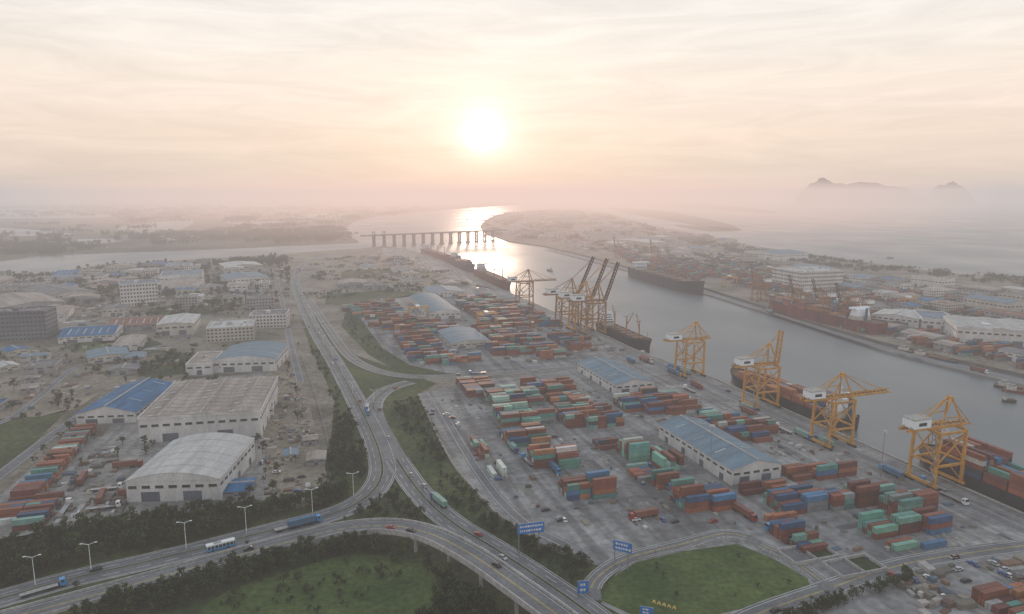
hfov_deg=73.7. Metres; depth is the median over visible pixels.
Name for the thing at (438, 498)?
container truck
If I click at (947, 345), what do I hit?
warehouse
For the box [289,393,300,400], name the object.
site cabin
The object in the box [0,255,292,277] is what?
riverside trees
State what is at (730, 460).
port warehouse
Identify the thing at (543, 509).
car
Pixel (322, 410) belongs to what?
ground
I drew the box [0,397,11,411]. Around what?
warehouse
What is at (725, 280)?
yard gantry crane
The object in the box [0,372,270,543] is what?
factory yard pavement
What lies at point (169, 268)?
warehouse
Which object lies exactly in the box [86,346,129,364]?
workshop
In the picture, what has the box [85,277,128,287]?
warehouse
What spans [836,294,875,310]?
quay crane
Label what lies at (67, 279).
workshop
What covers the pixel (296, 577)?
meadow shrubs
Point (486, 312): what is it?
yard gantry crane
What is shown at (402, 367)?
verge ground
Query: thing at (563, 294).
quay crane
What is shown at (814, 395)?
quay crane
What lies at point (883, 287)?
warehouse
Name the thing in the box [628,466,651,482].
shipping container stack
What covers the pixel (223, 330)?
office building
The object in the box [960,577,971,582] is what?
parked car
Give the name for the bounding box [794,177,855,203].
island hill
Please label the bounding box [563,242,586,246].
workshop
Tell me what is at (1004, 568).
parked car
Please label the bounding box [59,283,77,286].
workshop
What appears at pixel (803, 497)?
shipping container stack
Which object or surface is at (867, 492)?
shipping container stack
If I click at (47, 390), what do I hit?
lane
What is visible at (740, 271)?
shipping container stack
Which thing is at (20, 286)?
warehouse
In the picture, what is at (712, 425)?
floodlight mast
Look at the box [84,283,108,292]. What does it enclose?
workshop
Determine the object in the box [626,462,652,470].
container truck
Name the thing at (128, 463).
parked truck
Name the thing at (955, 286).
office building
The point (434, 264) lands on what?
quay pavement
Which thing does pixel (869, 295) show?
shipping container stack
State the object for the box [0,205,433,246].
distant woods
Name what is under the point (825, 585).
access road
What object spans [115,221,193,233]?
pond water
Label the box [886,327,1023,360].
shipping container stack
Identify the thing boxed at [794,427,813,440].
container truck
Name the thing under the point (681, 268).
shipping container stack
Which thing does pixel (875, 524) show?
shipping container stack
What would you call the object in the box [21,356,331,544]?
perimeter fence
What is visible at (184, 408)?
factory warehouse
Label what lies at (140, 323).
warehouse
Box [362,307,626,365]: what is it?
stacked goods
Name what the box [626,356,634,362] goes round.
container truck
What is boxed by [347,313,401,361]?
roadside trees
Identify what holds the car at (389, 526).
on the viaduct road at (518, 588)
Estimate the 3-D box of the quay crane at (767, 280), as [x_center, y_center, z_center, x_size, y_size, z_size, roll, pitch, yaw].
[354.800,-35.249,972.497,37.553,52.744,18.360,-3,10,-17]
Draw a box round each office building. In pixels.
[0,287,17,293]
[0,306,58,342]
[82,268,103,274]
[118,279,158,305]
[119,275,139,279]
[120,234,132,240]
[141,269,159,278]
[175,294,198,310]
[182,263,200,269]
[195,258,212,267]
[206,318,256,341]
[246,294,274,310]
[249,309,289,328]
[252,280,270,289]
[544,232,553,237]
[560,228,568,231]
[588,232,619,240]
[608,245,621,250]
[684,237,693,242]
[684,255,699,259]
[741,252,758,260]
[843,291,868,296]
[923,288,945,296]
[931,301,964,312]
[945,285,961,289]
[956,291,989,302]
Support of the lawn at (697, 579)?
on the port pavement at (609, 521)
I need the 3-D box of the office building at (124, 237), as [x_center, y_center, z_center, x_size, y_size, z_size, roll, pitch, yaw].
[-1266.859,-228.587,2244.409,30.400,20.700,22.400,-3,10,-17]
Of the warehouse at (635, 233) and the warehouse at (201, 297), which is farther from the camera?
the warehouse at (635, 233)
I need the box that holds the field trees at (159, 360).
[135,348,194,376]
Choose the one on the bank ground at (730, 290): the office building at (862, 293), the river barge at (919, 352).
the office building at (862, 293)
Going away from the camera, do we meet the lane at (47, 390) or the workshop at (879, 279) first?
the lane at (47, 390)
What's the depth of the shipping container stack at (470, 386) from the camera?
529.29 m
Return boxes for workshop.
[0,360,20,373]
[1,345,30,356]
[16,276,52,282]
[19,352,52,361]
[24,375,42,383]
[47,304,74,321]
[52,274,83,282]
[56,277,81,283]
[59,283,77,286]
[62,236,77,240]
[82,272,109,283]
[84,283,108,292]
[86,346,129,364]
[103,263,137,270]
[106,269,123,272]
[120,268,144,275]
[122,351,146,362]
[166,262,194,265]
[171,287,195,296]
[196,283,223,293]
[222,294,244,303]
[224,265,243,273]
[226,281,247,292]
[242,289,262,296]
[337,278,366,287]
[355,259,375,263]
[359,263,375,268]
[367,255,378,258]
[390,260,405,264]
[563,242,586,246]
[669,250,693,256]
[687,245,723,254]
[704,235,713,239]
[716,238,737,243]
[791,263,842,269]
[849,274,873,281]
[870,276,910,284]
[872,289,898,298]
[882,292,921,301]
[883,281,913,290]
[890,302,922,309]
[912,308,960,315]
[915,297,946,307]
[961,284,1002,296]
[963,293,1023,311]
[984,307,1023,319]
[998,291,1023,300]
[998,347,1023,361]
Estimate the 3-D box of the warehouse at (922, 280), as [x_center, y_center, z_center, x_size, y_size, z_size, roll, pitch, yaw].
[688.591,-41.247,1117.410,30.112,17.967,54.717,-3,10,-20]
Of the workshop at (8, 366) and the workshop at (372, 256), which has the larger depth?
the workshop at (372, 256)
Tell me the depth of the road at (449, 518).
318.82 m
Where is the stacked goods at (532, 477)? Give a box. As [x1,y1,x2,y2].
[441,387,976,559]
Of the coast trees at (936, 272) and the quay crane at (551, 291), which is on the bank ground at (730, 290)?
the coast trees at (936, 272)
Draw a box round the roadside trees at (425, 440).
[402,396,463,500]
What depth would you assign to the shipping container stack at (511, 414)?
455.87 m
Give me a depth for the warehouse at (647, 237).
2116.11 m
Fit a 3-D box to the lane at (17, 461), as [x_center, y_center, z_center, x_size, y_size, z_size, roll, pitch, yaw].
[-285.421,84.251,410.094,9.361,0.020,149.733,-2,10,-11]
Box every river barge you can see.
[894,345,933,354]
[911,347,957,362]
[994,379,1023,389]
[1002,382,1023,394]
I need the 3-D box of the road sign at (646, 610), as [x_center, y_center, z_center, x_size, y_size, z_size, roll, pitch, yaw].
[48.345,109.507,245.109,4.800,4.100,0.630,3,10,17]
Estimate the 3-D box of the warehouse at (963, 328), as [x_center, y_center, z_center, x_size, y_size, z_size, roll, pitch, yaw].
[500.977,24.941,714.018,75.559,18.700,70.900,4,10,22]
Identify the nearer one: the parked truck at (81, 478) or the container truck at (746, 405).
the parked truck at (81, 478)
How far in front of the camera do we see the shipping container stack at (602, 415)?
447.84 m
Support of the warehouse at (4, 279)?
on the ground at (322, 410)
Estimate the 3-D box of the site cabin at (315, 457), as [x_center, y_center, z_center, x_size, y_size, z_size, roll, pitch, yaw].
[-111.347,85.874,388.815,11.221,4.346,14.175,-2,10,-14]
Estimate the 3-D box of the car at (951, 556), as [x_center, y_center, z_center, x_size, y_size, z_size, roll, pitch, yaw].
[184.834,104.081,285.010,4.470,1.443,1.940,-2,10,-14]
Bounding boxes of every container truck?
[19,576,66,598]
[274,524,305,532]
[287,514,321,529]
[430,491,447,508]
[468,370,485,374]
[507,439,518,452]
[520,453,532,466]
[548,460,560,473]
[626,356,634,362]
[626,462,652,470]
[628,507,658,519]
[639,356,648,362]
[667,363,679,369]
[667,367,679,374]
[678,367,690,374]
[683,384,695,392]
[691,380,702,388]
[732,501,757,520]
[739,402,756,411]
[740,405,756,414]
[764,517,795,529]
[776,422,792,433]
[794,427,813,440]
[814,435,834,446]
[878,463,903,477]
[919,475,947,490]
[938,491,968,504]
[970,366,988,373]
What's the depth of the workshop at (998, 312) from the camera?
822.56 m
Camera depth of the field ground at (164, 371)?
592.35 m
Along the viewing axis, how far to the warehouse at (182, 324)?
735.54 m
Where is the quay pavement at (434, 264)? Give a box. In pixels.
[382,248,501,290]
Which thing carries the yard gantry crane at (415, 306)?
on the container yard pavement at (388, 343)
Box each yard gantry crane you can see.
[408,305,428,317]
[476,311,497,324]
[722,275,737,286]
[899,296,918,303]
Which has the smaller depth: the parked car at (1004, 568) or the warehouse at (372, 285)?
the parked car at (1004, 568)
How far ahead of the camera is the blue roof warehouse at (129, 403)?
461.33 m
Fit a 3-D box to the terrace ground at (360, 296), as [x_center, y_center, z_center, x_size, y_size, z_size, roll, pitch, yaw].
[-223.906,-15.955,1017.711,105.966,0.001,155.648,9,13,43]
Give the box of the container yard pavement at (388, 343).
[358,285,629,373]
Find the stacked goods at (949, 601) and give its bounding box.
[894,554,1023,613]
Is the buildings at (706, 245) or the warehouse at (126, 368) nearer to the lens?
the warehouse at (126, 368)
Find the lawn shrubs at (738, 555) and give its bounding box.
[655,552,791,596]
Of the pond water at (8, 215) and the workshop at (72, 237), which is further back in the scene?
the pond water at (8, 215)
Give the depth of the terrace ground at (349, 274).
1310.89 m
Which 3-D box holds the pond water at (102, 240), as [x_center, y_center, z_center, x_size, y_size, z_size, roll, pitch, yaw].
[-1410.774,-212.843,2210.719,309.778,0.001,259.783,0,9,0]
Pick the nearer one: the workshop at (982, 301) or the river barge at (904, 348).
the river barge at (904, 348)
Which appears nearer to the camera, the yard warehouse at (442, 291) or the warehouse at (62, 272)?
the yard warehouse at (442, 291)
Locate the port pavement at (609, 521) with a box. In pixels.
[418,351,1023,613]
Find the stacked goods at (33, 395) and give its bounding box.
[0,343,190,418]
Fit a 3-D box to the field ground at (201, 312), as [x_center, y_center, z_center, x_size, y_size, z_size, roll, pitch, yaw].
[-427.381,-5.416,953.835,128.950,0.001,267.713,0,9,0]
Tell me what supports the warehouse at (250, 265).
on the ground at (322, 410)
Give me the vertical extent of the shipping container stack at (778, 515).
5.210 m
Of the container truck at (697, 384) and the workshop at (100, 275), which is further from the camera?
the workshop at (100, 275)
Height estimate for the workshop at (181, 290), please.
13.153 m
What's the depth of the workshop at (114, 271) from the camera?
1279.42 m
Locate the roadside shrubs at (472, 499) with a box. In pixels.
[393,396,583,577]
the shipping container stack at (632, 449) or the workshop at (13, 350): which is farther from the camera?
the workshop at (13, 350)
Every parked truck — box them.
[58,497,72,513]
[76,470,88,485]
[85,500,121,511]
[90,482,123,491]
[96,487,106,503]
[112,459,143,467]
[117,488,126,495]
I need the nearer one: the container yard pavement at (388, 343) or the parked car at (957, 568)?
the parked car at (957, 568)
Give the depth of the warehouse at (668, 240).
2077.91 m
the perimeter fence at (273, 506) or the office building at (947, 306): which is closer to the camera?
the perimeter fence at (273, 506)
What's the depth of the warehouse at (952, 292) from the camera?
996.25 m
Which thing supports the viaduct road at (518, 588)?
on the grass ground at (428, 467)
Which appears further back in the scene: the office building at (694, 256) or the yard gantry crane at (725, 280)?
the office building at (694, 256)
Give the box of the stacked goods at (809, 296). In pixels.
[720,276,1006,360]
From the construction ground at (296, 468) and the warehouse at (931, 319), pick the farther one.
the warehouse at (931, 319)
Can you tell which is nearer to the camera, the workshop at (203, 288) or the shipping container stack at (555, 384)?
the shipping container stack at (555, 384)
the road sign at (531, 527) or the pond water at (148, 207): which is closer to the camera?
the road sign at (531, 527)
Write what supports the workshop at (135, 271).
on the ground at (322, 410)
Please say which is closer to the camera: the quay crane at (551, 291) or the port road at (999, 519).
the port road at (999, 519)
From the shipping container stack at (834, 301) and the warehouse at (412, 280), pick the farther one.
the warehouse at (412, 280)
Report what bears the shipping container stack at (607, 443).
on the port pavement at (609, 521)
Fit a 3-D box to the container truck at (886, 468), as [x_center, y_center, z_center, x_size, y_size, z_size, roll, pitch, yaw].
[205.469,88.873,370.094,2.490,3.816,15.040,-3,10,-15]
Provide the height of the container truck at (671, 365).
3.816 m
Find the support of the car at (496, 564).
on the viaduct road at (518, 588)
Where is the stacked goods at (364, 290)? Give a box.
[337,256,463,292]
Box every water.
[0,196,1023,468]
[0,208,111,218]
[0,228,74,235]
[41,239,121,243]
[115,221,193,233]
[118,206,186,209]
[204,204,283,207]
[225,219,284,223]
[291,213,343,218]
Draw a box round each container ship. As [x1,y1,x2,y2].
[730,367,859,431]
[768,284,887,333]
[919,436,1023,511]
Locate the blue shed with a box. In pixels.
[223,477,256,498]
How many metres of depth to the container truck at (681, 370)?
578.63 m
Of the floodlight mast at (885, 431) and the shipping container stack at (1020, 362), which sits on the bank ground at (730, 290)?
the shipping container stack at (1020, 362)
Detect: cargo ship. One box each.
[420,241,449,261]
[448,252,474,272]
[473,263,510,290]
[596,305,651,352]
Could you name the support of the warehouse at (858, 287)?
on the bank ground at (730, 290)
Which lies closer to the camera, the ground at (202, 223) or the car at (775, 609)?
the car at (775, 609)
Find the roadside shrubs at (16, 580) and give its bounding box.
[0,538,249,588]
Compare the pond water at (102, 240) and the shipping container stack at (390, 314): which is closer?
the shipping container stack at (390, 314)
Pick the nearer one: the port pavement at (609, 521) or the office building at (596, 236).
the port pavement at (609, 521)
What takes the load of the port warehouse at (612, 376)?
on the port pavement at (609, 521)
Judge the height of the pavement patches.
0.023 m
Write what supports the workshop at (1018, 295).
on the bank ground at (730, 290)
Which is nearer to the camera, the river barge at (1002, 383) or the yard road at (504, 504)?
the yard road at (504, 504)
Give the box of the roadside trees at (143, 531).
[0,480,351,583]
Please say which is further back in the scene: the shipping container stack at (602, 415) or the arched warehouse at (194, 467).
the shipping container stack at (602, 415)
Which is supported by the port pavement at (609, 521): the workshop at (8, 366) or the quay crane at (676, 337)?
the quay crane at (676, 337)
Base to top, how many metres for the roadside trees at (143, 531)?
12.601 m
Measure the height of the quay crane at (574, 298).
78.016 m
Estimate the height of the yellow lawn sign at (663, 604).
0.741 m
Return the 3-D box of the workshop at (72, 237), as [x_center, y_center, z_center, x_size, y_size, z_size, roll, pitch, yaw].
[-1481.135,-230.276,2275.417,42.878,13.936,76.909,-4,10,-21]
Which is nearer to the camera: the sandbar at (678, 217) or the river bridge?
the river bridge
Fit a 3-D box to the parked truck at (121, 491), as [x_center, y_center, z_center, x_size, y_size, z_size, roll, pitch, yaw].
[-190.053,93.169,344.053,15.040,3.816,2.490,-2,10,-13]
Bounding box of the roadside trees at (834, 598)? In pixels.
[782,564,913,613]
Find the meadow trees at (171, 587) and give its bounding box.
[67,534,340,613]
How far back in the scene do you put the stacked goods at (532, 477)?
367.59 m
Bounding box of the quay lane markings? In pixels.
[578,358,1017,586]
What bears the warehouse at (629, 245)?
on the bank ground at (730, 290)
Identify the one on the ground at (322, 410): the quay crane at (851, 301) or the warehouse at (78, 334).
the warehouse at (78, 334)
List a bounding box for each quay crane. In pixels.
[505,269,555,306]
[543,256,594,326]
[556,258,608,331]
[567,262,619,335]
[613,236,626,257]
[650,239,664,260]
[663,321,710,378]
[731,329,783,410]
[750,264,772,301]
[788,275,812,300]
[799,372,890,450]
[811,278,837,305]
[835,282,860,309]
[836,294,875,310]
[898,395,970,490]
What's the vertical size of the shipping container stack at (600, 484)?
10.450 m
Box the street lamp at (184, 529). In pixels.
[176,520,191,548]
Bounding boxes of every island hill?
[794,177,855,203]
[846,182,930,203]
[925,181,976,203]
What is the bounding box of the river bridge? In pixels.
[360,229,507,246]
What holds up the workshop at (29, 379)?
on the ground at (322, 410)
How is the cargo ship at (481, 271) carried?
on the water at (982, 234)
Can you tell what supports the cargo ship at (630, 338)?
on the water at (982, 234)
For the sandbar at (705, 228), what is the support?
in the water at (982, 234)
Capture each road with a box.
[0,249,395,607]
[0,518,577,613]
[305,300,622,378]
[363,380,611,613]
[433,402,570,546]
[545,248,1023,382]
[584,529,749,599]
[587,219,1021,283]
[628,354,1023,531]
[732,539,1023,613]
[745,537,835,590]
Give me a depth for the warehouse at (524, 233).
2408.46 m
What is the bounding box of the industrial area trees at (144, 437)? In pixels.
[0,306,301,495]
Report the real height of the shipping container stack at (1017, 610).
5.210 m
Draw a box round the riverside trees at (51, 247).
[0,222,357,254]
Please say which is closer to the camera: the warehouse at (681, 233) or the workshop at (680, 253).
the workshop at (680, 253)
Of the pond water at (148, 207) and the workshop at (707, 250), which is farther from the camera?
the pond water at (148, 207)
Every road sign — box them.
[517,521,543,553]
[577,580,588,594]
[613,539,631,570]
[640,606,653,613]
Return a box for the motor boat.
[1002,390,1016,402]
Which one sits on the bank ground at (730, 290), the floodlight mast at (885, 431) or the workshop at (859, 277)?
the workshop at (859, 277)
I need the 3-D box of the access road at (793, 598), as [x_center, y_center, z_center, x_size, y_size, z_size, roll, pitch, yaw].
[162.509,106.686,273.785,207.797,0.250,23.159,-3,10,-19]
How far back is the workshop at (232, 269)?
1295.70 m
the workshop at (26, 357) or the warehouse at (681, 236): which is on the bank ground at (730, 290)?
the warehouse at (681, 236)
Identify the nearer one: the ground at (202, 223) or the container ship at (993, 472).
the container ship at (993, 472)
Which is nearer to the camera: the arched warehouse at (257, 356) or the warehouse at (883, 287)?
the arched warehouse at (257, 356)
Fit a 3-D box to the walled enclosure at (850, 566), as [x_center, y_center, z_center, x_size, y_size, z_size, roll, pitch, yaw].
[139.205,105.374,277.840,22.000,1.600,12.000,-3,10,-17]
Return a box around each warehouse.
[0,275,16,287]
[0,292,65,307]
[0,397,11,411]
[3,282,45,291]
[19,383,42,394]
[23,284,95,298]
[25,358,62,374]
[51,270,81,275]
[57,324,123,343]
[60,293,100,304]
[76,377,172,424]
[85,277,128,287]
[101,303,130,316]
[107,315,165,330]
[107,362,140,375]
[109,273,126,278]
[111,334,146,350]
[124,432,254,503]
[136,375,278,444]
[139,261,169,266]
[151,275,159,280]
[156,313,200,336]
[157,277,204,293]
[159,265,181,271]
[160,269,203,281]
[191,293,204,301]
[212,341,288,373]
[219,261,262,271]
[219,271,268,284]
[247,268,269,275]
[362,282,386,289]
[390,266,413,272]
[399,277,422,284]
[401,271,419,277]
[410,292,460,319]
[424,285,464,297]
[437,279,460,286]
[437,327,490,349]
[507,217,522,221]
[519,232,531,235]
[548,222,559,224]
[574,227,593,231]
[578,356,653,393]
[594,220,606,223]
[602,228,616,232]
[604,240,633,247]
[608,239,667,246]
[609,223,622,227]
[614,229,632,234]
[633,231,643,235]
[635,236,664,240]
[640,253,667,259]
[652,235,677,239]
[658,414,782,485]
[661,238,673,242]
[668,241,691,247]
[674,235,694,239]
[675,232,692,235]
[676,247,690,251]
[744,249,808,260]
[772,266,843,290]
[838,282,872,290]
[854,281,882,286]
[856,302,889,310]
[860,300,888,305]
[872,308,919,327]
[873,286,898,290]
[888,322,908,328]
[900,329,952,341]
[911,275,954,286]
[913,310,947,331]
[919,286,965,296]
[933,340,967,351]
[943,315,1023,346]
[1003,285,1023,291]
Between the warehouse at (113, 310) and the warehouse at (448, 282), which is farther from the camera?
the warehouse at (448, 282)
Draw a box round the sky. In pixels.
[0,0,1023,195]
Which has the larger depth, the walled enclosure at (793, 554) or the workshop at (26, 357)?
the workshop at (26, 357)
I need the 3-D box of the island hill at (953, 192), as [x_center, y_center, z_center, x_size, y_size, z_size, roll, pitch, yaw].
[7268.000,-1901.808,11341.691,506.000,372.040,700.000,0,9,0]
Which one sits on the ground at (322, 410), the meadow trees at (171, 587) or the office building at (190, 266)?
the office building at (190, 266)
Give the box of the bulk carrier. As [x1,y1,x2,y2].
[628,261,704,295]
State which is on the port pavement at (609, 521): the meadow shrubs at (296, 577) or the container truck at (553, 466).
the container truck at (553, 466)
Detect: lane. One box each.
[0,327,205,423]
[0,414,76,479]
[59,309,304,328]
[275,280,304,381]
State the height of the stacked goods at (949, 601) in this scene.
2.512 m
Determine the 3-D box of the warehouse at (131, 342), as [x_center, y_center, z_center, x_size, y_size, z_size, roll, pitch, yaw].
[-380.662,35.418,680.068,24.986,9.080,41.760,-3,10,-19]
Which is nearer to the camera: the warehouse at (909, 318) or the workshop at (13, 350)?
the workshop at (13, 350)
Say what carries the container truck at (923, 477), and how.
on the port road at (999, 519)
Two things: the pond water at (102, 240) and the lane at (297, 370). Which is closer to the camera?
the lane at (297, 370)
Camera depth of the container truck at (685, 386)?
529.55 m
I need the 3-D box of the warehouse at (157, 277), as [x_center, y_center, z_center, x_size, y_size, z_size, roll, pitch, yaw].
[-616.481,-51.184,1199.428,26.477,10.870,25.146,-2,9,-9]
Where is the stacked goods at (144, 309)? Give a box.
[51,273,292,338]
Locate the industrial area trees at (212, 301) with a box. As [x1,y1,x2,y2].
[0,252,290,316]
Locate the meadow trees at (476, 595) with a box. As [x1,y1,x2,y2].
[336,530,508,613]
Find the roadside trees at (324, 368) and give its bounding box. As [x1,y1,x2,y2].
[310,345,339,399]
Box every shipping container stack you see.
[0,423,96,531]
[341,298,388,311]
[349,298,408,329]
[393,329,480,365]
[400,315,459,335]
[455,293,537,329]
[456,375,494,396]
[470,436,488,458]
[471,317,591,358]
[482,384,544,407]
[487,459,506,477]
[492,401,554,426]
[499,422,550,446]
[502,300,559,326]
[520,376,577,394]
[527,442,580,469]
[546,390,592,408]
[556,402,624,429]
[558,469,616,500]
[592,437,617,450]
[613,386,701,414]
[616,251,717,279]
[616,436,649,461]
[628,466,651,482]
[650,446,683,470]
[651,467,679,489]
[670,477,735,513]
[694,412,778,442]
[696,407,720,414]
[708,260,800,292]
[738,479,788,495]
[763,481,854,514]
[764,510,796,520]
[769,518,805,544]
[781,460,857,481]
[788,530,827,553]
[802,298,849,309]
[840,303,899,334]
[842,279,955,303]
[842,479,895,508]
[857,509,921,539]
[878,488,939,515]
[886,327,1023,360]
[886,536,946,551]
[912,505,952,535]
[950,304,983,316]
[964,340,1023,368]
[971,581,1023,613]
[1008,605,1023,613]
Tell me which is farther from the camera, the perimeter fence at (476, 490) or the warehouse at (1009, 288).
the warehouse at (1009, 288)
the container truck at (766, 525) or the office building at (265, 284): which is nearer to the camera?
the container truck at (766, 525)
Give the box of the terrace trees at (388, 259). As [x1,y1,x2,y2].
[302,255,469,298]
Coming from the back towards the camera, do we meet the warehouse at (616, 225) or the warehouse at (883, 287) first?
the warehouse at (616, 225)
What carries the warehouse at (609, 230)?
on the bank ground at (730, 290)
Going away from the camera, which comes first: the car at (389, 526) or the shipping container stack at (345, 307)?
the car at (389, 526)
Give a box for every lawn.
[198,554,444,613]
[601,544,808,613]
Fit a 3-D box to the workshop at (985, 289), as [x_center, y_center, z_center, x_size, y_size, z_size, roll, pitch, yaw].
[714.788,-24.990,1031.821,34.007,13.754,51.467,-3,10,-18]
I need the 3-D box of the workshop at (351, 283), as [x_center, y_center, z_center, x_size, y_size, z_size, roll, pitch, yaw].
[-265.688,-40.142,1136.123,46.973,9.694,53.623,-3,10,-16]
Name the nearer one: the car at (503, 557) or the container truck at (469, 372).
the car at (503, 557)
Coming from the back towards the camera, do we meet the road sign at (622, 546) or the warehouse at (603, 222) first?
the warehouse at (603, 222)
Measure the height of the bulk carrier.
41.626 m
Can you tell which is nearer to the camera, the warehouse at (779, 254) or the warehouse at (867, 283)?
the warehouse at (867, 283)
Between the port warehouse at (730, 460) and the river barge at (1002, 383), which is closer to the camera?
the port warehouse at (730, 460)
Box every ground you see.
[0,197,564,260]
[0,246,1023,520]
[0,318,618,613]
[0,367,123,417]
[0,410,66,468]
[65,339,116,351]
[97,333,173,353]
[141,351,190,377]
[145,293,246,315]
[263,341,326,507]
[308,253,474,302]
[325,290,415,305]
[341,268,434,279]
[341,311,448,374]
[480,209,1023,376]
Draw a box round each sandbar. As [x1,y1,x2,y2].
[607,207,740,229]
[676,225,740,231]
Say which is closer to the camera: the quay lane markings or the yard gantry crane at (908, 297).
the quay lane markings
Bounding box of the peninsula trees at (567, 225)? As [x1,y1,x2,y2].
[481,209,662,238]
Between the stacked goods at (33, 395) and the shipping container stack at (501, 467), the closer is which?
the shipping container stack at (501, 467)
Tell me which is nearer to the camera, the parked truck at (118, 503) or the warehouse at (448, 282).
the parked truck at (118, 503)
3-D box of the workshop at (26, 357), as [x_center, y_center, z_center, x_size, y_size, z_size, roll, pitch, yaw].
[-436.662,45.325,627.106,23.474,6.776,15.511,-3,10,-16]
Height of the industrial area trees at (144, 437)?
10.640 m
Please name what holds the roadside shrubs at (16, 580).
on the grass ground at (428, 467)
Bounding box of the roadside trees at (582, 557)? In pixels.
[469,504,593,581]
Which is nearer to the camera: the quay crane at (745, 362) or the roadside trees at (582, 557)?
the roadside trees at (582, 557)
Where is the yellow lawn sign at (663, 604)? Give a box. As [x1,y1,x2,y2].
[652,600,676,609]
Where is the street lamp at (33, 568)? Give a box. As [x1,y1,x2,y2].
[23,554,40,585]
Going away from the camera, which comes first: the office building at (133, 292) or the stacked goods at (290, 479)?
the stacked goods at (290, 479)
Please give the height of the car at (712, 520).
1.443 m
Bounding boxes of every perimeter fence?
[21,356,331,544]
[418,394,579,561]
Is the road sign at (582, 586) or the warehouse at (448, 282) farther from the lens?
the warehouse at (448, 282)
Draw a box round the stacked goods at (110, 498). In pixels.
[49,446,128,528]
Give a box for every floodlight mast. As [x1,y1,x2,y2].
[585,396,590,436]
[709,424,715,454]
[880,430,888,477]
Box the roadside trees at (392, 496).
[343,485,427,522]
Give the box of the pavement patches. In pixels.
[476,376,1013,589]
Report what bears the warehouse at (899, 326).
on the bank ground at (730, 290)
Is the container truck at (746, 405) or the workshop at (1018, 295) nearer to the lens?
the container truck at (746, 405)
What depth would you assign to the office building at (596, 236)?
2230.03 m
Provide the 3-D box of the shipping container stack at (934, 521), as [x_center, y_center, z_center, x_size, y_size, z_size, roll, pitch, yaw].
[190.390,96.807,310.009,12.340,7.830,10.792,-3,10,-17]
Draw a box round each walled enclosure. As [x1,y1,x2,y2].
[776,545,838,565]
[821,553,887,579]
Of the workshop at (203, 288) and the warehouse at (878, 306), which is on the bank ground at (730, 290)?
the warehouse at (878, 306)
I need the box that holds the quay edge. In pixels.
[412,250,1023,536]
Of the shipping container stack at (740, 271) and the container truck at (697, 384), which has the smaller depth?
the container truck at (697, 384)
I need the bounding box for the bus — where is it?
[205,537,235,551]
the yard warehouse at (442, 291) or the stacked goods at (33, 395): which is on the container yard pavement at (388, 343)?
the yard warehouse at (442, 291)
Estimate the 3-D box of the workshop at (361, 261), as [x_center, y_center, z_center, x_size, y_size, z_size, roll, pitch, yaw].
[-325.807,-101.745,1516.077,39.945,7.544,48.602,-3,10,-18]
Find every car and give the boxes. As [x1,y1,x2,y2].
[89,566,101,571]
[243,545,253,551]
[386,524,396,528]
[406,527,416,532]
[474,531,482,536]
[491,561,501,567]
[498,554,507,560]
[541,507,549,511]
[669,518,679,523]
[708,518,717,522]
[769,606,781,613]
[912,576,919,582]
[949,554,960,558]
[953,566,963,571]
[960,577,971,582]
[967,560,979,566]
[987,559,999,566]
[997,570,1008,576]
[998,566,1010,570]
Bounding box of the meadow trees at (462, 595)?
[414,584,489,613]
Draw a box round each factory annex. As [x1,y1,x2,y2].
[185,351,222,376]
[270,401,274,416]
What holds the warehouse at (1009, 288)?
on the bank ground at (730, 290)
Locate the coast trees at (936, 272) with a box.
[609,221,1023,285]
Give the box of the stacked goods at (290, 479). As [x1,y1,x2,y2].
[263,364,317,502]
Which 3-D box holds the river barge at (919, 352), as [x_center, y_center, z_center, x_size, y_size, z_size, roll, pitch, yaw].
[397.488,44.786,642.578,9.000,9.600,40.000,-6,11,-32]
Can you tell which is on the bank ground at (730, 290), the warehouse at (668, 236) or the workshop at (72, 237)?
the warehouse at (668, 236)
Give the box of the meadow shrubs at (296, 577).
[218,549,407,613]
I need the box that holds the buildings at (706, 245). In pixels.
[513,216,818,270]
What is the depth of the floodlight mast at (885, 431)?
363.47 m
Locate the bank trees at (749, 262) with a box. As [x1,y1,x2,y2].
[594,240,1019,319]
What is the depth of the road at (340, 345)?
602.02 m
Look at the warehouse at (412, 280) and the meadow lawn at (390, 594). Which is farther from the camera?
the warehouse at (412, 280)
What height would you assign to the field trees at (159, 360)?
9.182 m
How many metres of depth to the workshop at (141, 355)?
616.76 m
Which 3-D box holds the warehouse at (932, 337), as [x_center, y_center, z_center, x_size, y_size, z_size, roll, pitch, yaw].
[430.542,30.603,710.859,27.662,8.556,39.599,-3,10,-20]
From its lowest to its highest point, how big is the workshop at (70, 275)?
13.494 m
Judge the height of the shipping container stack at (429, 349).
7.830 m
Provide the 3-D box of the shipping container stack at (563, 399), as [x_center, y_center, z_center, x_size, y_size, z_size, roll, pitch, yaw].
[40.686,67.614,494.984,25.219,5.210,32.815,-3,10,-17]
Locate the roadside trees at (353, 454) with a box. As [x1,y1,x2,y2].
[317,386,368,505]
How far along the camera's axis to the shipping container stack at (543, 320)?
832.62 m
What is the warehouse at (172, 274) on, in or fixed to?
on the ground at (322, 410)
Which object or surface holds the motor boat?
on the water at (982, 234)
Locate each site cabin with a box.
[283,447,298,461]
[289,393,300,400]
[302,434,317,445]
[306,450,326,465]

